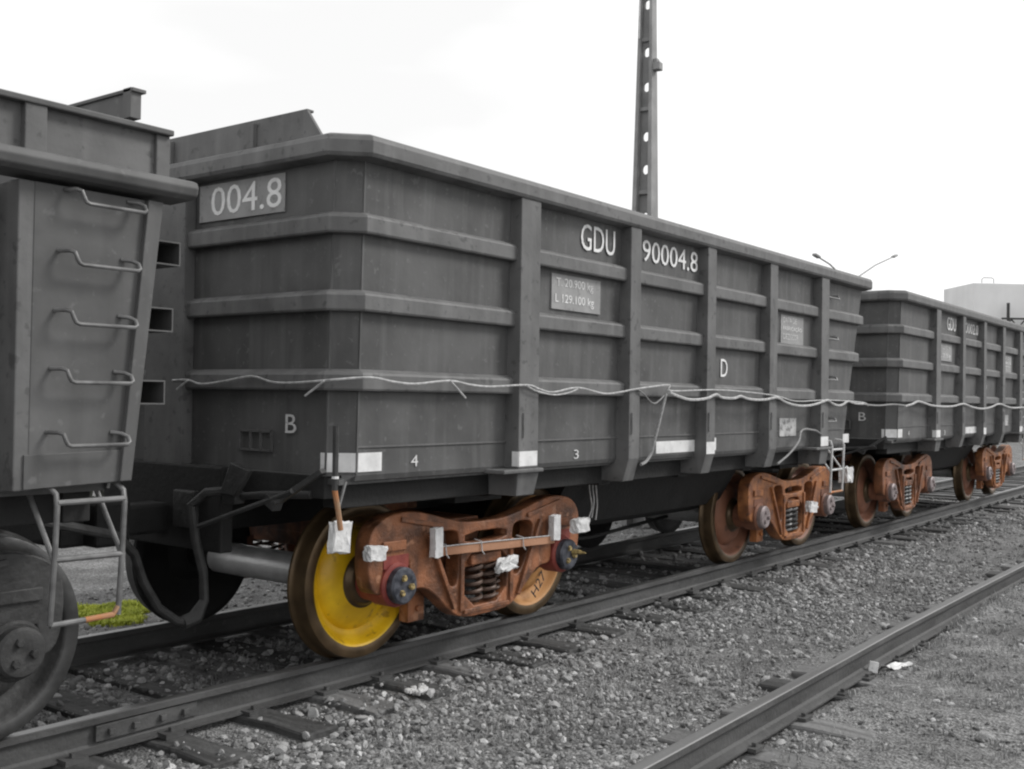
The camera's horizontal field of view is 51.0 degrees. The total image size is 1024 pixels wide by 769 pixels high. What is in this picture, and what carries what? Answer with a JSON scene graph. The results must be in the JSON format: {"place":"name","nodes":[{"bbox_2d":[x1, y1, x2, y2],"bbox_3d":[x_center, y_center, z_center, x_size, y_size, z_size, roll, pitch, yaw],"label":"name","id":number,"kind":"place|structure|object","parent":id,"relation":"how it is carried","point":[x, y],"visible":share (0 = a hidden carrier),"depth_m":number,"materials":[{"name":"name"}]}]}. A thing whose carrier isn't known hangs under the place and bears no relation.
{"place":"outdoors","nodes":[
{"label":"outdoors","id":0,"kind":"place"},
{"bbox_2d":[77,599,150,627],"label":"grass","id":1,"kind":"structure","parent":0,"point":[133,611],"depth_m":9.25,"materials":[{"name":"green plant"}]},
{"bbox_2d":[0,0,1023,301],"label":"sky","id":2,"kind":"structure","parent":0,"point":[856,135],"materials":[{"name":"white"}]},
{"bbox_2d":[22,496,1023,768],"bbox_3d":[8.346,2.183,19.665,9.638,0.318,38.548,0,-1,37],"label":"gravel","id":3,"kind":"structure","parent":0,"point":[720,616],"depth_m":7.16,"materials":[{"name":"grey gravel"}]},
{"bbox_2d":[27,440,1023,768],"bbox_3d":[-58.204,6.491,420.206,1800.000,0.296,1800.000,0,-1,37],"label":"ground","id":4,"kind":"structure","parent":0,"point":[91,576],"depth_m":6.83,"materials":[{"name":"grey gravel"}]},
{"bbox_2d":[0,465,1023,768],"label":"railway track","id":5,"kind":"structure","parent":4,"relation":"on","point":[164,723],"depth_m":7.38,"materials":[{"name":"dark steel"},{"name":"bare steel"},{"name":"weathered wood"}]},
{"bbox_2d":[0,87,198,739],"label":"hopper wagon","id":6,"kind":"object","parent":5,"relation":"on","point":[89,188],"visible":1,"depth_m":4.55,"materials":[{"name":"paint"}]},
{"bbox_2d":[83,109,872,658],"bbox_3d":[0.218,0.164,9.691,3.260,3.223,8.881,0,-1,37],"label":"gondola wagon","id":7,"kind":"object","parent":5,"relation":"on","point":[309,251],"visible":0.98,"depth_m":6.68,"materials":[{"name":"paint"}]},
{"bbox_2d":[176,379,188,389],"bbox_3d":[-1.970,0.001,6.421,0.116,0.067,0.012,0,-1,37],"label":"cord","id":8,"kind":"object","parent":7,"relation":"attached to","point":[182,384],"visible":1,"depth_m":6.42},
{"bbox_2d":[304,380,324,396],"bbox_3d":[-1.054,0.021,5.737,0.139,0.091,0.012,0,-1,31],"label":"cord","id":9,"kind":"object","parent":7,"relation":"attached to","point":[314,388],"visible":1,"depth_m":5.73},
{"bbox_2d":[331,426,342,530],"bbox_3d":[-0.907,0.490,5.598,0.038,0.548,0.078,0,-1,37],"label":"steel rod","id":10,"kind":"object","parent":7,"relation":"attached to","point":[335,464],"visible":1,"depth_m":5.57,"materials":[{"name":"metal"}]},
{"bbox_2d":[327,520,352,553],"bbox_3d":[-0.911,0.807,5.677,0.055,0.182,0.129,0,-7,37],"label":"white wrap","id":11,"kind":"object","parent":7,"relation":"attached to","point":[339,542],"visible":0.92,"depth_m":5.65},
{"bbox_2d":[339,481,346,506],"bbox_3d":[-0.894,0.578,5.658,0.018,0.132,0.070,0,-1,27],"label":"thin rod","id":12,"kind":"object","parent":7,"relation":"attached to","point":[342,491],"visible":0.98,"depth_m":5.66,"materials":[{"name":"grey paint"}]},
{"bbox_2d":[363,545,387,561],"bbox_3d":[-0.801,0.988,6.287,0.066,0.094,0.153,0,-4,37],"label":"white wrap","id":13,"kind":"object","parent":7,"relation":"attached to","point":[371,553],"visible":1,"depth_m":6.25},
{"bbox_2d":[429,527,442,557],"bbox_3d":[-0.472,0.988,6.722,0.052,0.192,0.078,0,-1,37],"label":"white wrap","id":14,"kind":"object","parent":7,"relation":"attached to","point":[436,542],"visible":1,"depth_m":6.70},
{"bbox_2d":[443,535,554,558],"bbox_3d":[-0.084,1.078,7.275,0.064,0.132,1.260,0,-1,37],"label":"batten","id":15,"kind":"object","parent":7,"relation":"attached to","point":[488,545],"visible":0.85,"depth_m":7.20,"materials":[{"name":"brown wood"}]},
{"bbox_2d":[494,554,517,573],"bbox_3d":[-0.037,1.220,7.300,0.062,0.105,0.233,0,5,37],"label":"white wrap","id":16,"kind":"object","parent":7,"relation":"attached to","point":[507,563],"visible":1,"depth_m":7.27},
{"bbox_2d":[172,375,867,405],"bbox_3d":[0.982,0.085,9.275,1.532,0.157,8.088,0,-1,37],"label":"cord","id":17,"kind":"object","parent":7,"relation":"attached to","point":[351,378],"visible":1,"depth_m":6.44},
{"bbox_2d":[450,380,465,398],"bbox_3d":[-0.316,0.029,6.294,0.012,0.108,0.146,0,-1,37],"label":"cord","id":18,"kind":"object","parent":17,"relation":"hanging from","point":[457,388],"visible":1,"depth_m":6.29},
{"bbox_2d":[864,403,904,405],"bbox_3d":[4.336,0.238,12.532,0.060,0.036,1.678,0,-1,35],"label":"cord","id":19,"kind":"object","parent":17,"relation":"attached to","point":[884,404],"visible":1,"depth_m":12.63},
{"bbox_2d":[526,385,577,395],"bbox_3d":[0.271,0.041,7.072,0.011,0.065,0.586,0,-1,37],"label":"cord","id":20,"kind":"object","parent":7,"relation":"attached to","point":[529,387],"visible":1,"depth_m":7.03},
{"bbox_2d":[548,514,560,540],"bbox_3d":[0.307,1.032,7.753,0.052,0.188,0.089,0,-1,37],"label":"white wrap","id":21,"kind":"object","parent":7,"relation":"attached to","point":[554,531],"visible":1,"depth_m":7.73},
{"bbox_2d":[569,517,589,533],"bbox_3d":[0.501,1.034,7.893,0.078,0.109,0.177,0,2,37],"label":"white wrap","id":22,"kind":"object","parent":7,"relation":"attached to","point":[579,525],"visible":1,"depth_m":7.84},
{"bbox_2d":[588,485,592,517],"bbox_3d":[0.614,0.892,8.439,0.012,0.342,0.063,0,-1,37],"label":"wire","id":23,"kind":"object","parent":7,"relation":"hanging from","point":[591,501],"visible":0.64,"depth_m":8.44,"materials":[{"name":"grey metal"}]},
{"bbox_2d":[591,485,594,517],"bbox_3d":[0.639,0.886,8.472,0.012,0.328,0.039,0,-1,37],"label":"wire","id":24,"kind":"object","parent":7,"relation":"hanging from","point":[593,501],"visible":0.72,"depth_m":8.47,"materials":[{"name":"grey metal"}]},
{"bbox_2d":[595,485,597,519],"bbox_3d":[0.668,0.897,8.510,0.012,0.350,0.041,0,-1,37],"label":"wire","id":25,"kind":"object","parent":7,"relation":"hanging from","point":[596,502],"visible":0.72,"depth_m":8.51,"materials":[{"name":"grey metal"}]},
{"bbox_2d":[638,389,664,403],"bbox_3d":[1.058,0.091,8.129,0.012,0.114,0.414,0,-1,37],"label":"cord","id":26,"kind":"object","parent":7,"relation":"attached to","point":[661,398],"visible":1,"depth_m":8.12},
{"bbox_2d":[640,393,666,465],"bbox_3d":[1.079,0.338,8.158,0.029,0.550,0.357,0,-1,40],"label":"strap","id":27,"kind":"object","parent":26,"relation":"hanging from","point":[656,433],"visible":1,"depth_m":8.17,"materials":[{"name":"grey fabric"}]},
{"bbox_2d":[669,391,863,406],"bbox_3d":[2.548,0.153,10.083,0.023,0.117,4.393,0,-1,37],"label":"cable","id":28,"kind":"object","parent":7,"relation":"attached to","point":[743,397],"visible":1,"depth_m":9.58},
{"bbox_2d":[777,428,821,464],"bbox_3d":[2.796,0.593,10.472,0.075,0.331,1.117,0,-1,36],"label":"strap","id":29,"kind":"object","parent":7,"relation":"attached to","point":[792,450],"visible":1,"depth_m":10.38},
{"bbox_2d":[805,501,817,512],"bbox_3d":[3.212,1.311,11.509,0.066,0.122,0.245,0,-7,37],"label":"white wrap","id":30,"kind":"object","parent":7,"relation":"attached to","point":[811,506],"visible":1,"depth_m":11.45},
{"bbox_3d":[3.736,0.788,12.122,0.026,0.306,0.146,0,-1,37],"label":"wire","id":31,"kind":"object","parent":7,"relation":"attached to","visible":0},
{"bbox_2d":[838,466,853,482],"bbox_3d":[3.812,1.026,12.250,0.112,0.192,0.223,0,-1,37],"label":"white wrap","id":32,"kind":"object","parent":31,"relation":"hanging from","point":[848,474],"visible":0.77,"depth_m":12.19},
{"bbox_2d":[743,290,1023,527],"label":"gondola wagon","id":33,"kind":"object","parent":5,"relation":"on","point":[910,347],"visible":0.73,"depth_m":14.41,"materials":[{"name":"metal"}]},
{"bbox_2d":[904,401,1023,409],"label":"cable","id":34,"kind":"object","parent":33,"relation":"attached to","point":[925,403],"visible":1,"depth_m":15.16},
{"bbox_2d":[621,0,662,527],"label":"concrete pole","id":35,"kind":"object","parent":4,"relation":"on","point":[645,186],"visible":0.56,"depth_m":16.56,"materials":[{"name":"grey concrete"}]},
{"bbox_2d":[589,558,1023,768],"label":"railway track","id":36,"kind":"structure","parent":4,"relation":"on","point":[738,731],"depth_m":6.23,"materials":[{"name":"steel"},{"name":"weathered wood"}]},
{"bbox_2d":[812,253,834,268],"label":"street lamp","id":37,"kind":"object","parent":4,"relation":"on","point":[816,255],"visible":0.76,"depth_m":66.28,"materials":[{"name":"metal"}]},
{"bbox_2d":[868,661,878,673],"bbox_3d":[2.410,1.885,7.160,0.060,0.075,0.024,9,-10,16],"label":"rail chip","id":38,"kind":"object","parent":4,"relation":"on","point":[873,667],"visible":1,"depth_m":7.15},
{"bbox_2d":[859,254,897,275],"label":"street lamp","id":39,"kind":"object","parent":4,"relation":"on","point":[894,255],"visible":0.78,"depth_m":75.62,"materials":[{"name":"metal"}]},
{"bbox_2d":[882,661,912,669],"bbox_3d":[2.634,1.915,7.321,0.245,0.020,0.105,1,-1,-36],"label":"paper scrap","id":40,"kind":"object","parent":4,"relation":"on","point":[895,665],"visible":0.98,"depth_m":7.32,"materials":[{"name":"white paper"}]},
{"bbox_2d":[39,541,1023,768],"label":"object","id":41,"kind":"object","parent":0,"point":[969,673],"visible":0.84,"depth_m":6.91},
{"bbox_2d":[944,277,1023,325],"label":"storage building","id":42,"kind":"structure","parent":0,"point":[1004,301],"depth_m":123.44,"materials":[{"name":"metal"}]}
]}

